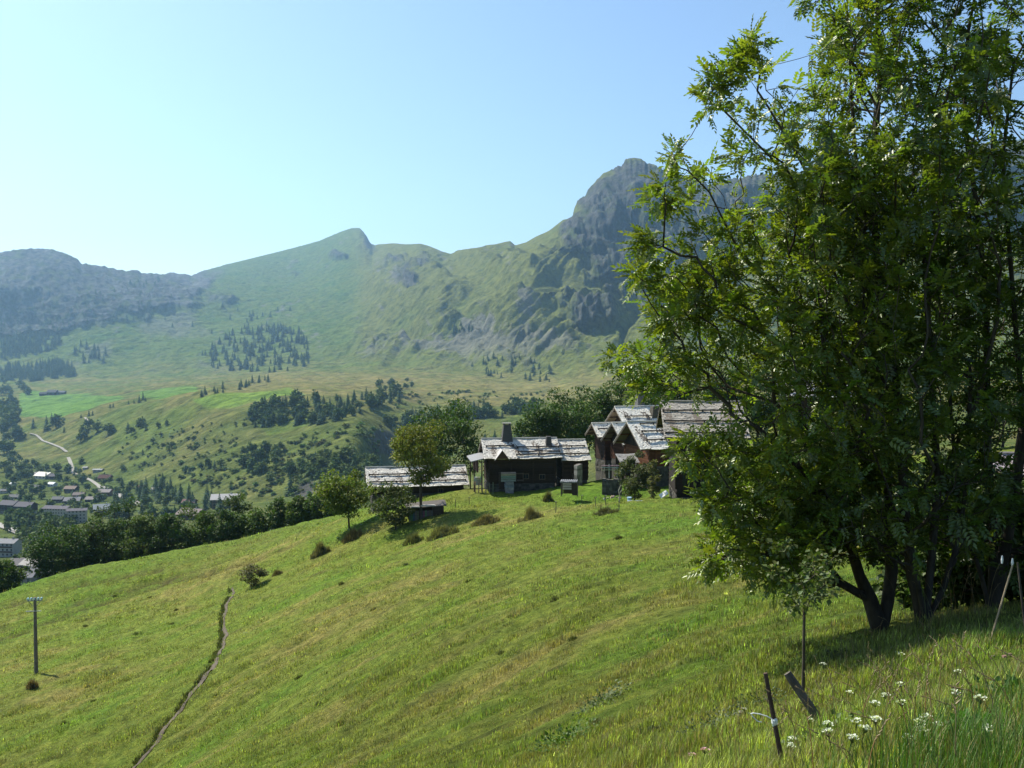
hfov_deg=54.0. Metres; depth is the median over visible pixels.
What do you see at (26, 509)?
broadleaf tree
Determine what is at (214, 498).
chalet
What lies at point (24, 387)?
broadleaf tree
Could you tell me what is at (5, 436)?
broadleaf tree
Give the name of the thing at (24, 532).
broadleaf tree
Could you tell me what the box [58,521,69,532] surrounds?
broadleaf tree
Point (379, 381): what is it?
distant wood
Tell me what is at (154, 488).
conifer
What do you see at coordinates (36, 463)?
broadleaf tree
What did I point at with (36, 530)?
broadleaf tree
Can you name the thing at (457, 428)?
broadleaf tree
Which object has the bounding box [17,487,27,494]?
broadleaf tree
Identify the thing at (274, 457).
broadleaf tree
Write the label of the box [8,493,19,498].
chalet
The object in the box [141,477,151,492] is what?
conifer
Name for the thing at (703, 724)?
leafy bush
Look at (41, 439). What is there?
track
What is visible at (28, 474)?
broadleaf tree
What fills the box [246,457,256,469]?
broadleaf tree
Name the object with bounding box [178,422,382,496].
bushes
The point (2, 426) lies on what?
broadleaf tree
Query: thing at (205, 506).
conifer
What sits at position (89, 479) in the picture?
track
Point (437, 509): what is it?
garden shed
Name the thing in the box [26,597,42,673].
utility pole
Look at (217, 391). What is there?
distant wood
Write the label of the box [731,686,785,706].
leafy bush
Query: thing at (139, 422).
broadleaf tree
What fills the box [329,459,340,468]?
broadleaf tree
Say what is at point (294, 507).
broadleaf tree
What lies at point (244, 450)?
broadleaf tree
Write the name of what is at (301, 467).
broadleaf tree
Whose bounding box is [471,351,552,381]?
distant wood
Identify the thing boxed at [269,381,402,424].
distant wood
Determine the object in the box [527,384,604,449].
broadleaf tree
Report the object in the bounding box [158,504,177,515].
broadleaf tree
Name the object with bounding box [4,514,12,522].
broadleaf tree
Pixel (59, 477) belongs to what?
broadleaf tree
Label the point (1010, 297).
ash tree
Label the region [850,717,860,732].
wildflower
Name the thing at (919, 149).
ash tree
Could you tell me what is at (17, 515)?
broadleaf tree
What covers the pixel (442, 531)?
grass tussock
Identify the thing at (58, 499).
chalet
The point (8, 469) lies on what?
broadleaf tree
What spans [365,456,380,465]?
broadleaf tree
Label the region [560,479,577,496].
covered trough
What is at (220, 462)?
broadleaf tree
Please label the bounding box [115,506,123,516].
broadleaf tree
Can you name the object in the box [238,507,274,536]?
broadleaf tree
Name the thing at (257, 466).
broadleaf tree
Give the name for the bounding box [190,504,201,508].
broadleaf tree
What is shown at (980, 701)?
wildflower
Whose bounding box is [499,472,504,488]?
door
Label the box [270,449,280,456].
broadleaf tree
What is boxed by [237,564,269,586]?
meadow shrub
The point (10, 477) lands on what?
bushes
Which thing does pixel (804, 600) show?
sapling
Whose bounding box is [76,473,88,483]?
broadleaf tree
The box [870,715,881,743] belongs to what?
wildflower
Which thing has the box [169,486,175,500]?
conifer
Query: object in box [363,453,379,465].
broadleaf tree
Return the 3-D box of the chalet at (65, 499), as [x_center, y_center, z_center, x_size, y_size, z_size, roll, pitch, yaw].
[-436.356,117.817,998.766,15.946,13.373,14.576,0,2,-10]
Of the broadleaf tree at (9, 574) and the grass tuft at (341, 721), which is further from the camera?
the broadleaf tree at (9, 574)
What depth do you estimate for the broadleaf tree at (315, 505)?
155.02 m
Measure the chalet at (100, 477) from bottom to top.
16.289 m
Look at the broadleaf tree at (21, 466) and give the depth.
1342.22 m
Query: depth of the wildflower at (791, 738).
5.88 m
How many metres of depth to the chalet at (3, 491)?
1117.01 m
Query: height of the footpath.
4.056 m
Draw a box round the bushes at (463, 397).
[385,389,556,408]
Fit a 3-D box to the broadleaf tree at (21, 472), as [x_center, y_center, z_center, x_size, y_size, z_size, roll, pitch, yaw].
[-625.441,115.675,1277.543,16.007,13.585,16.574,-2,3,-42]
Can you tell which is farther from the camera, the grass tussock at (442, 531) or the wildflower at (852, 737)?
the grass tussock at (442, 531)
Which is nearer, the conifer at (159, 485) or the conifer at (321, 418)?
the conifer at (159, 485)
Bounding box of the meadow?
[0,446,1023,767]
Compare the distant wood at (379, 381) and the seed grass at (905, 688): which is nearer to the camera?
the seed grass at (905, 688)
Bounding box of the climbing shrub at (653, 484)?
[647,459,661,498]
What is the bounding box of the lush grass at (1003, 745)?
[800,657,1023,767]
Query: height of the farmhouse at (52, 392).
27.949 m
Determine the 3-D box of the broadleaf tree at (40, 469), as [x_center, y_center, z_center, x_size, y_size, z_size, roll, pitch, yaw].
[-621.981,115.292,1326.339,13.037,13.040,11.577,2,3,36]
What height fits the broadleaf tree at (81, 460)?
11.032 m
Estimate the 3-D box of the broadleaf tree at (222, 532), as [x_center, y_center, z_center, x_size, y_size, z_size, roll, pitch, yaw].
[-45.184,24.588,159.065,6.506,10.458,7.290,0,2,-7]
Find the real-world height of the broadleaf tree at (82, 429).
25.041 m
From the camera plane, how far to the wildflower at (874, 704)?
6.37 m
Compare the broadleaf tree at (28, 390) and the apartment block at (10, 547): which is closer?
the apartment block at (10, 547)
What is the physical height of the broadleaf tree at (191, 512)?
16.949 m
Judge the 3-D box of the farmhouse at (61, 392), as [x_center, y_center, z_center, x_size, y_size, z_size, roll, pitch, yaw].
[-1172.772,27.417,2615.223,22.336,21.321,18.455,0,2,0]
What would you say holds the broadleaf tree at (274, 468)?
on the valley
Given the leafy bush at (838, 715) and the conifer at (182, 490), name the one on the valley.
the conifer at (182, 490)
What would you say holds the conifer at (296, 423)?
on the valley
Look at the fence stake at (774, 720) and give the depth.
5.04 m
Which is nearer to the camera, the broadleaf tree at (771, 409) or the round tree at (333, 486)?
the round tree at (333, 486)
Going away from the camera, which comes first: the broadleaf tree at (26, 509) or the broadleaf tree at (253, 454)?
the broadleaf tree at (26, 509)
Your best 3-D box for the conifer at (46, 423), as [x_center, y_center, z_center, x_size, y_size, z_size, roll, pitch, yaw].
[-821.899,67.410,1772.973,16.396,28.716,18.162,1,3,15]
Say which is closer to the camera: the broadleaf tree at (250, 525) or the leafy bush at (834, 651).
the leafy bush at (834, 651)
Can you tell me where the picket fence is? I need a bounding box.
[474,482,493,492]
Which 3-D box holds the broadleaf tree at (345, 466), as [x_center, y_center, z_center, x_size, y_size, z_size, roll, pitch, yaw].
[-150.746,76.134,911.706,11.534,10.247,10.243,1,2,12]
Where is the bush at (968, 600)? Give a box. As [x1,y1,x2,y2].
[857,452,1023,613]
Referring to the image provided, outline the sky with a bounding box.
[0,0,1023,275]
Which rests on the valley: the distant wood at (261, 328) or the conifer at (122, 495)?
the conifer at (122, 495)
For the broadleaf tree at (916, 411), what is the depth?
127.37 m
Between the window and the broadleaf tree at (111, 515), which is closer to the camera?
the window
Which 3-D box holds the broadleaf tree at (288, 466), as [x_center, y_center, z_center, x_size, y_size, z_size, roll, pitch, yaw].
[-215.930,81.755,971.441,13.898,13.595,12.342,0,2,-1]
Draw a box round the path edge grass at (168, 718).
[128,587,231,767]
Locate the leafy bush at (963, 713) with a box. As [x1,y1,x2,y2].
[896,708,1021,756]
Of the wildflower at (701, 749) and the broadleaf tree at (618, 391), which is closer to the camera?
the wildflower at (701, 749)
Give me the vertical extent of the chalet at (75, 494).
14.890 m
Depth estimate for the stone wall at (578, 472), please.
117.58 m
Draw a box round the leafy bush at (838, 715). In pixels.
[756,708,869,758]
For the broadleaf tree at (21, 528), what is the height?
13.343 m
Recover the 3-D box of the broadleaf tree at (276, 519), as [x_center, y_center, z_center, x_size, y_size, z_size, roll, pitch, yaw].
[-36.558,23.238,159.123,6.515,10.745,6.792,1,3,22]
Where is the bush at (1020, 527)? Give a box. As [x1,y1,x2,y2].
[922,466,1023,602]
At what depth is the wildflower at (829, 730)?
4.96 m
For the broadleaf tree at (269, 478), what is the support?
on the valley
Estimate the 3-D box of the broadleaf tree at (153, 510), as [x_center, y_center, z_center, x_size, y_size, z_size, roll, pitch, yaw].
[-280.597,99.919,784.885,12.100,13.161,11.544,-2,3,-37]
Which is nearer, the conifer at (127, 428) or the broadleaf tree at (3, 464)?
the broadleaf tree at (3, 464)
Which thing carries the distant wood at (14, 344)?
on the mountains
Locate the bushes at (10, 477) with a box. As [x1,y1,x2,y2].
[0,463,136,557]
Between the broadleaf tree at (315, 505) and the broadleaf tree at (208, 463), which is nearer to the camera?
the broadleaf tree at (315, 505)
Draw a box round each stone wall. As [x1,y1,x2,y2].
[574,464,581,484]
[602,478,621,495]
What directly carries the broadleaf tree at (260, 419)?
on the valley
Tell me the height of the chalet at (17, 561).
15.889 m
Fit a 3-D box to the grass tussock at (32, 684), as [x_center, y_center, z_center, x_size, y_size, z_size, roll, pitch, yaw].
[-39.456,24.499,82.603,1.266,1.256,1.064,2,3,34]
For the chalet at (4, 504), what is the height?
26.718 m
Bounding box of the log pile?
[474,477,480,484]
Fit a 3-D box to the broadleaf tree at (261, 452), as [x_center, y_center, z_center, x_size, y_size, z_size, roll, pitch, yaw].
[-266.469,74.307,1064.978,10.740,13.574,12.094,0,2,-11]
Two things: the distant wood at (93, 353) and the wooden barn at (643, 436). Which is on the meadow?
the wooden barn at (643, 436)
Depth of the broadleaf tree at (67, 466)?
1347.07 m
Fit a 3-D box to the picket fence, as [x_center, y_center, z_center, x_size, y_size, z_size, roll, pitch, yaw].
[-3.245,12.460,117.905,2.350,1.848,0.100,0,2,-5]
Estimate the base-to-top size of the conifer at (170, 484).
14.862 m
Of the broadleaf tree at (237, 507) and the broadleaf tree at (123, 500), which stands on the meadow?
the broadleaf tree at (237, 507)
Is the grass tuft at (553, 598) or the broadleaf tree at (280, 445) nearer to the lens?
the grass tuft at (553, 598)
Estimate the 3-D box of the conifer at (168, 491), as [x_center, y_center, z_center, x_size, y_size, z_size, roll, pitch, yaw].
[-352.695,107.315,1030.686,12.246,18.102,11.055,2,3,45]
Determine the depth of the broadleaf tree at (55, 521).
729.64 m
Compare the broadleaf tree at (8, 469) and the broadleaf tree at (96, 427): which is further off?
the broadleaf tree at (96, 427)
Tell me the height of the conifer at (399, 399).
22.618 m
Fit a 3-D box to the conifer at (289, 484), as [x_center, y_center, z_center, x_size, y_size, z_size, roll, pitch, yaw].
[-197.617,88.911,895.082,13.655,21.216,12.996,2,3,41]
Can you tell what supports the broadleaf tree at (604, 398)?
on the meadow
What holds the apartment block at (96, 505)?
on the valley
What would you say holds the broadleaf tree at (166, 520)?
on the meadow
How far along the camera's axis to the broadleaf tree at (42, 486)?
1136.32 m
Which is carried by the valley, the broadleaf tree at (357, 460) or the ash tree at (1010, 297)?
the broadleaf tree at (357, 460)
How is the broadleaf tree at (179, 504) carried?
on the valley
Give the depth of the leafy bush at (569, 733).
16.77 m
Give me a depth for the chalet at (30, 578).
492.55 m
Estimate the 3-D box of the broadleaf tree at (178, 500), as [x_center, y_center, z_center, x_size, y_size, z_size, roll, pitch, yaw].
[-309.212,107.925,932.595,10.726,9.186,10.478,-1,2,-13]
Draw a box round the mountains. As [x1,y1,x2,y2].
[0,140,1023,380]
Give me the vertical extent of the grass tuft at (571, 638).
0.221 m
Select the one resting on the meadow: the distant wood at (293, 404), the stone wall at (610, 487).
the stone wall at (610, 487)
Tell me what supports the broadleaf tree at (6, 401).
on the valley
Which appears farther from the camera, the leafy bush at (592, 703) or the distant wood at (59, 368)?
the distant wood at (59, 368)
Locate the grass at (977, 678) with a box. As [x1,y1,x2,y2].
[942,674,1023,709]
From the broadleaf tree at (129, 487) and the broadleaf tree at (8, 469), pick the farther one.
the broadleaf tree at (8, 469)
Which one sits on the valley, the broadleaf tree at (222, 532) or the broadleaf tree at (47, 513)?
the broadleaf tree at (47, 513)
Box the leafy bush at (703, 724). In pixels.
[675,705,749,736]
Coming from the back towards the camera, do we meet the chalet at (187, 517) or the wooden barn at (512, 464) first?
the chalet at (187, 517)
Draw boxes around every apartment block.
[0,537,23,556]
[41,504,72,519]
[66,507,88,522]
[93,502,111,515]
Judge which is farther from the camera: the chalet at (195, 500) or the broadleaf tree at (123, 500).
the chalet at (195, 500)
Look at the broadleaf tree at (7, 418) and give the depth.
1939.32 m
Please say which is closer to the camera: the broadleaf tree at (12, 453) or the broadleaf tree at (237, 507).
the broadleaf tree at (237, 507)
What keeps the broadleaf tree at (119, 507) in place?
on the meadow
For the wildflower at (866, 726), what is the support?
on the meadow
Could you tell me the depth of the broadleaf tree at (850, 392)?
137.60 m
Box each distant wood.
[0,276,171,335]
[0,327,61,358]
[0,357,76,381]
[50,392,145,421]
[73,339,107,362]
[164,300,291,332]
[201,321,309,371]
[205,377,259,394]
[244,311,302,337]
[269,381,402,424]
[375,377,413,388]
[382,396,537,428]
[452,322,472,333]
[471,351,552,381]
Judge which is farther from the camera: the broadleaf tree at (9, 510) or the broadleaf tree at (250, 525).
the broadleaf tree at (9, 510)
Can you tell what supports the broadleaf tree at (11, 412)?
on the valley
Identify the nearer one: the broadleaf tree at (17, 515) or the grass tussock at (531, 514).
the grass tussock at (531, 514)
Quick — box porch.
[615,453,639,483]
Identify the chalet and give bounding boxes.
[0,488,8,493]
[0,499,17,513]
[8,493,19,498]
[10,555,26,571]
[13,501,39,513]
[18,558,46,570]
[18,571,38,584]
[33,472,53,478]
[47,481,58,486]
[48,473,61,479]
[51,495,63,502]
[63,485,80,492]
[63,496,82,503]
[72,491,86,496]
[84,496,99,501]
[92,468,103,472]
[94,488,113,495]
[97,474,113,481]
[175,507,206,519]
[181,499,197,503]
[210,492,239,509]
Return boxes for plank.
[659,490,668,497]
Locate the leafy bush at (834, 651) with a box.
[818,648,863,666]
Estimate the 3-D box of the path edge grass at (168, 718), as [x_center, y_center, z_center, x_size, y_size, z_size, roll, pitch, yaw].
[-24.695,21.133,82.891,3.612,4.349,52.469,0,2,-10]
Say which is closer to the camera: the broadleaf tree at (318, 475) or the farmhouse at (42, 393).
the broadleaf tree at (318, 475)
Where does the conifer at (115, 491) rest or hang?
on the valley
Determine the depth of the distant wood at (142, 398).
1749.67 m
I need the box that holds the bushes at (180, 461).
[117,416,248,479]
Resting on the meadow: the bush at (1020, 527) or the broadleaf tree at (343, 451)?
the bush at (1020, 527)
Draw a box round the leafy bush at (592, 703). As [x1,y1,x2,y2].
[572,679,631,715]
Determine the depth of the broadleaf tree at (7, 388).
2728.44 m
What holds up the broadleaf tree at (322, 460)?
on the valley
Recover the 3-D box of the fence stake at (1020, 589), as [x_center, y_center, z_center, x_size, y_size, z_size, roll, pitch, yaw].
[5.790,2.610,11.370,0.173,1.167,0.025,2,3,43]
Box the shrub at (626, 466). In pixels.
[614,449,654,499]
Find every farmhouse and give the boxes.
[39,392,46,395]
[47,389,57,394]
[57,391,66,394]
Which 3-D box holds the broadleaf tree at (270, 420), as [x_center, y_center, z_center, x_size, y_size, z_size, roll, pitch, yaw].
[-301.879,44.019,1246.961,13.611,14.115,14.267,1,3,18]
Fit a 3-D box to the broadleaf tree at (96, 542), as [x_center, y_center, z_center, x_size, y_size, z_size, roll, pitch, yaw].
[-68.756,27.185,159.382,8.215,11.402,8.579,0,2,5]
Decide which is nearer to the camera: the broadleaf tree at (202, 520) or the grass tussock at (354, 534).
the grass tussock at (354, 534)
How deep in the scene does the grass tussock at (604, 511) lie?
83.90 m
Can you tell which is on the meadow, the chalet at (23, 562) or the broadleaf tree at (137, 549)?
the broadleaf tree at (137, 549)
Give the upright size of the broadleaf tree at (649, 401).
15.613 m
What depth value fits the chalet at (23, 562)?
525.41 m
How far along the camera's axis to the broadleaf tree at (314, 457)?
968.78 m
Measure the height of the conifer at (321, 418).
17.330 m
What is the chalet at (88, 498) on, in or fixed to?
on the valley
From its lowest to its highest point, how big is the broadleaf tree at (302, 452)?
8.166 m
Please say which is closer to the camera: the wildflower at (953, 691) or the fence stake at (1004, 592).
the wildflower at (953, 691)
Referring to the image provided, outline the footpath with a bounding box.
[133,587,234,767]
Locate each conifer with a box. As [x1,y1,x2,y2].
[41,415,49,429]
[109,487,118,501]
[119,477,125,487]
[120,486,126,500]
[123,423,131,432]
[134,481,139,494]
[139,485,149,500]
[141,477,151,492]
[150,479,158,495]
[154,490,161,503]
[158,478,164,491]
[159,473,166,487]
[164,481,170,494]
[168,476,172,488]
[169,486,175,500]
[173,484,185,502]
[173,486,183,503]
[184,488,194,503]
[201,486,210,503]
[202,497,208,509]
[208,489,212,507]
[265,416,270,426]
[283,474,296,495]
[293,412,299,425]
[318,412,326,423]
[395,390,401,401]
[485,406,492,417]
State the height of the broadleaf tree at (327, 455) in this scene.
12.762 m
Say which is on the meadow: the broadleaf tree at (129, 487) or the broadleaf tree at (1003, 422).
the broadleaf tree at (1003, 422)
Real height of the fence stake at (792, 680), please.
0.791 m
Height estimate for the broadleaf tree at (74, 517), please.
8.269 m
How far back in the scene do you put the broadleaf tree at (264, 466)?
1008.46 m
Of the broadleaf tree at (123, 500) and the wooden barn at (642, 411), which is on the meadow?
the wooden barn at (642, 411)
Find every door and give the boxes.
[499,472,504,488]
[675,466,693,489]
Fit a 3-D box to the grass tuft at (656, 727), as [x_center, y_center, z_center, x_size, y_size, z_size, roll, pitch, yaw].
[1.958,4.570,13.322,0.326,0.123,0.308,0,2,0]
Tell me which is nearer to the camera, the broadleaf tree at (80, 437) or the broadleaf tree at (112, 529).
the broadleaf tree at (112, 529)
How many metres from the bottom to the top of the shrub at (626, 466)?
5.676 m
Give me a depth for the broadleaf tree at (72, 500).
962.92 m
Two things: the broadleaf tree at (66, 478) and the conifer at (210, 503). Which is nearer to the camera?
the conifer at (210, 503)
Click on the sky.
(190, 137)
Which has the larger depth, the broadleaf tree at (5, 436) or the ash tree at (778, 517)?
the broadleaf tree at (5, 436)
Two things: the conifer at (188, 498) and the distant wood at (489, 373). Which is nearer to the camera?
the conifer at (188, 498)
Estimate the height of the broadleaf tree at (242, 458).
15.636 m
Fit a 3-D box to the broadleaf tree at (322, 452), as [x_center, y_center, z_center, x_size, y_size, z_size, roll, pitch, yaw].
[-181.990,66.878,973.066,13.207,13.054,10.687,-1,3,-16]
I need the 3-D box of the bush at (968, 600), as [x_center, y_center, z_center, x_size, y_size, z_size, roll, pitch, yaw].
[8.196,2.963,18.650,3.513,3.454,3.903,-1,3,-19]
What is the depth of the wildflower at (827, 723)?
6.04 m
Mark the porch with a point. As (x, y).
(619, 458)
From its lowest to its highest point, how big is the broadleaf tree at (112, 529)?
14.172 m
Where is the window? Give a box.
[539,474,544,479]
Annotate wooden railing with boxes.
[601,464,625,477]
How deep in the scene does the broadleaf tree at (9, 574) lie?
154.64 m
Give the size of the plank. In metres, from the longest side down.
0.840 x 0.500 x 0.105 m
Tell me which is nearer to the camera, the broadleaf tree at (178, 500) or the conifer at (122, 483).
the broadleaf tree at (178, 500)
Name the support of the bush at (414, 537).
on the meadow
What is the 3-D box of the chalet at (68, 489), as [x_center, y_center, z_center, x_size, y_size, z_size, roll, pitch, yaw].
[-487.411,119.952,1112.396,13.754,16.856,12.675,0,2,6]
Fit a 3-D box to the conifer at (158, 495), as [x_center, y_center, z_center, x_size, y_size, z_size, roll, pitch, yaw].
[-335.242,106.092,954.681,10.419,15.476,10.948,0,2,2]
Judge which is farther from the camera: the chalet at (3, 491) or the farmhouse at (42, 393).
the farmhouse at (42, 393)
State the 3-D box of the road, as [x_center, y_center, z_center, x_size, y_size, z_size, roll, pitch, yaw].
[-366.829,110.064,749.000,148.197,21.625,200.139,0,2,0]
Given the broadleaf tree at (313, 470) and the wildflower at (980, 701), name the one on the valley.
the broadleaf tree at (313, 470)
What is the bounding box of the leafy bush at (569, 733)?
[528,716,599,752]
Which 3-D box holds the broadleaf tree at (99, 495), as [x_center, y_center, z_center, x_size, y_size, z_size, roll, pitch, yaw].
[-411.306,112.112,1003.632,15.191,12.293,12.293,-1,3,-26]
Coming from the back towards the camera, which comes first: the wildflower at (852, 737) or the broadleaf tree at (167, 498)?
the broadleaf tree at (167, 498)
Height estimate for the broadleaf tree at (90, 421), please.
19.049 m
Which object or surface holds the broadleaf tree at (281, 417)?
on the valley
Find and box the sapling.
[761,536,848,689]
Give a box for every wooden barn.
[364,464,469,511]
[467,422,561,492]
[545,436,590,485]
[585,422,612,479]
[601,421,654,478]
[605,391,658,421]
[613,420,668,487]
[656,400,749,498]
[775,383,847,440]
[993,451,1023,474]
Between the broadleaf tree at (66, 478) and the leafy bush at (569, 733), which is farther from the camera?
the broadleaf tree at (66, 478)
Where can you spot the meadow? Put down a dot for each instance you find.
(600, 538)
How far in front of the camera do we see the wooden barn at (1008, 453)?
69.50 m
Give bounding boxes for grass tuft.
[336,718,346,726]
[549,594,558,601]
[568,635,577,641]
[589,716,602,725]
[648,721,665,731]
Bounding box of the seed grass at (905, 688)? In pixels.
[589,613,1023,767]
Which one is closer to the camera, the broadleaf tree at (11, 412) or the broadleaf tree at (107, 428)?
the broadleaf tree at (107, 428)
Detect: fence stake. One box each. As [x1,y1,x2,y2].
[750,672,782,762]
[784,671,819,721]
[990,556,1013,640]
[1017,563,1023,623]
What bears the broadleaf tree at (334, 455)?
on the valley
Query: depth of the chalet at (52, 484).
1187.30 m
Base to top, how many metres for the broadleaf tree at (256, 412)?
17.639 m
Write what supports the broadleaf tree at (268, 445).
on the valley
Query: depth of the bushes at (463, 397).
1685.55 m
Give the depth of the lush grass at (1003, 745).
3.85 m
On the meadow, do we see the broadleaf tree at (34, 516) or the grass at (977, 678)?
the grass at (977, 678)
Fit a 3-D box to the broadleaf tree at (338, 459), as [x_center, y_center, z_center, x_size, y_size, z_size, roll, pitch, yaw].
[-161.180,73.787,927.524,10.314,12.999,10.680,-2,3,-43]
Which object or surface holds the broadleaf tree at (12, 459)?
on the valley
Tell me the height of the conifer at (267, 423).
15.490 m
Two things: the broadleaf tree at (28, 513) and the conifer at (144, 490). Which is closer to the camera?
the broadleaf tree at (28, 513)
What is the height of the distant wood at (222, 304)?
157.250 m
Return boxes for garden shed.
[406,499,446,520]
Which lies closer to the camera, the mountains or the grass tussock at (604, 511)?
the grass tussock at (604, 511)
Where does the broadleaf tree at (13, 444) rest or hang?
on the valley
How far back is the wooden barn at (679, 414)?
95.45 m
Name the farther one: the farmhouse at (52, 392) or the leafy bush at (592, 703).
the farmhouse at (52, 392)
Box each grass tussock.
[25,677,39,689]
[272,569,282,576]
[310,538,330,559]
[341,526,362,542]
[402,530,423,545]
[425,522,459,540]
[471,511,499,526]
[517,504,543,522]
[542,489,553,501]
[593,505,618,515]
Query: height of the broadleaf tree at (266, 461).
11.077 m
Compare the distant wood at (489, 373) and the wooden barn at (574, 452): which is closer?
the wooden barn at (574, 452)
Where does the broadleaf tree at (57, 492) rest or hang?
on the valley
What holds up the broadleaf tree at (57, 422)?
on the valley
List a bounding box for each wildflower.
[700,747,709,764]
[787,736,796,749]
[821,727,832,758]
[822,720,833,728]
[846,733,858,763]
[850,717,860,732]
[858,724,870,748]
[869,700,879,713]
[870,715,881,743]
[896,699,905,717]
[951,689,961,707]
[973,694,986,708]
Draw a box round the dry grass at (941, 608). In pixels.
[840,561,1000,641]
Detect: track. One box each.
[30,433,67,451]
[67,457,100,486]
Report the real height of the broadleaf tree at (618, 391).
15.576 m
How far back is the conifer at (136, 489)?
1078.13 m
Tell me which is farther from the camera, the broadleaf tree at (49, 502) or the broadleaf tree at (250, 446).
the broadleaf tree at (250, 446)
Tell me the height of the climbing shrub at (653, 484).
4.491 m
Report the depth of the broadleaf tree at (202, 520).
159.99 m
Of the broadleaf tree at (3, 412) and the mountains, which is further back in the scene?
the mountains
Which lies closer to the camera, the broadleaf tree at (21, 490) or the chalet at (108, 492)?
the chalet at (108, 492)
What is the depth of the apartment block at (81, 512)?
793.99 m
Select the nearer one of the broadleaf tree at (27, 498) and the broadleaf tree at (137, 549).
the broadleaf tree at (137, 549)
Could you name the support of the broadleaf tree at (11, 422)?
on the valley
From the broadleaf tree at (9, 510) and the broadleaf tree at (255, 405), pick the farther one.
the broadleaf tree at (255, 405)
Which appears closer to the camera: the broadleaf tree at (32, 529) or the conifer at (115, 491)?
the broadleaf tree at (32, 529)
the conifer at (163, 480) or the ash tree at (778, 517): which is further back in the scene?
the conifer at (163, 480)
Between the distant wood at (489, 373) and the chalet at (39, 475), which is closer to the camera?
the chalet at (39, 475)
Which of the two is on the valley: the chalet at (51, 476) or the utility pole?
the chalet at (51, 476)
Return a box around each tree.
[0,375,8,382]
[0,385,5,394]
[0,397,10,405]
[0,416,14,421]
[0,419,8,433]
[0,423,10,431]
[0,432,12,440]
[0,440,12,453]
[0,461,9,471]
[0,559,28,592]
[1,384,11,392]
[1,409,19,419]
[2,521,12,531]
[3,466,11,472]
[3,507,14,516]
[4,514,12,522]
[5,409,20,421]
[5,439,15,450]
[6,454,18,464]
[8,419,15,427]
[8,450,17,455]
[9,401,22,412]
[9,423,26,437]
[11,516,29,529]
[12,509,26,520]
[13,471,21,480]
[14,470,26,477]
[14,523,31,540]
[16,463,28,471]
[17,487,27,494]
[17,505,34,512]
[17,527,29,541]
[19,521,90,579]
[20,384,27,390]
[22,493,34,501]
[23,386,32,394]
[23,511,33,519]
[25,469,32,477]
[26,476,38,484]
[26,534,45,544]
[28,513,38,521]
[28,526,47,534]
[30,523,37,533]
[33,461,40,468]
[36,466,44,471]
[36,481,46,491]
[38,519,49,526]
[41,511,53,519]
[45,499,55,504]
[47,414,64,427]
[47,517,60,527]
[50,462,61,467]
[54,465,62,470]
[54,490,61,495]
[56,472,62,480]
[56,520,110,573]
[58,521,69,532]
[60,517,74,529]
[62,475,71,481]
[63,463,71,472]
[67,497,75,505]
[67,515,78,521]
[73,505,132,564]
[75,433,83,441]
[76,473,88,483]
[77,457,84,463]
[78,424,89,438]
[83,418,94,427]
[91,419,102,432]
[93,490,106,500]
[100,423,116,434]
[101,494,145,560]
[105,511,117,519]
[114,511,167,559]
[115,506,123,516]
[119,496,133,506]
[120,508,133,518]
[125,484,132,491]
[128,427,136,432]
[134,416,146,428]
[140,494,154,505]
[146,504,158,518]
[147,511,191,554]
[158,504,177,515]
[162,495,171,504]
[166,503,206,549]
[173,496,182,503]
[176,503,185,510]
[177,508,221,548]
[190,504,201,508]
[203,457,212,467]
[205,507,246,543]
[215,458,225,466]
[220,492,261,533]
[234,453,250,466]
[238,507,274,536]
[240,446,248,454]
[245,441,255,451]
[246,407,253,416]
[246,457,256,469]
[250,450,257,458]
[251,400,265,410]
[252,409,261,418]
[253,461,264,473]
[255,448,264,457]
[256,416,265,424]
[259,462,268,472]
[260,441,272,451]
[261,497,291,530]
[263,458,270,464]
[264,414,273,423]
[264,471,275,483]
[268,452,280,462]
[268,463,279,472]
[269,444,282,453]
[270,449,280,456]
[275,413,288,423]
[276,441,284,448]
[282,462,294,474]
[283,494,313,526]
[296,492,333,520]
[297,459,304,466]
[298,449,305,455]
[298,464,306,474]
[303,461,312,472]
[306,467,317,478]
[311,454,317,464]
[312,461,321,470]
[312,468,380,528]
[313,468,324,481]
[317,456,330,468]
[317,491,355,518]
[318,447,329,456]
[323,449,332,459]
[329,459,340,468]
[330,452,340,462]
[332,457,341,465]
[337,446,355,459]
[340,462,349,470]
[341,467,352,473]
[352,453,361,465]
[361,459,376,468]
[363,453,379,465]
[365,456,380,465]
[366,479,417,529]
[387,419,452,518]
[406,398,490,476]
[510,398,573,438]
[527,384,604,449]
[570,388,621,442]
[592,0,932,633]
[598,359,645,419]
[622,359,699,406]
[671,365,751,402]
[724,352,789,443]
[777,366,877,424]
[782,0,1023,622]
[865,346,973,454]
[893,0,1023,610]
[957,340,1023,447]
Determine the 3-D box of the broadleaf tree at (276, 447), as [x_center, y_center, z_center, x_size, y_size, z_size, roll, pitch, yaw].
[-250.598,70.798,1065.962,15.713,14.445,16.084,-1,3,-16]
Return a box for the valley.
[0,354,1023,588]
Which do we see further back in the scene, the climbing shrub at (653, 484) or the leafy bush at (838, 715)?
the climbing shrub at (653, 484)
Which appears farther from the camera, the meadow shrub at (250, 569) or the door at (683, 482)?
the meadow shrub at (250, 569)
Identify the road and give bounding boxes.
[0,522,16,532]
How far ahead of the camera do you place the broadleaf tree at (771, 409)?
148.40 m

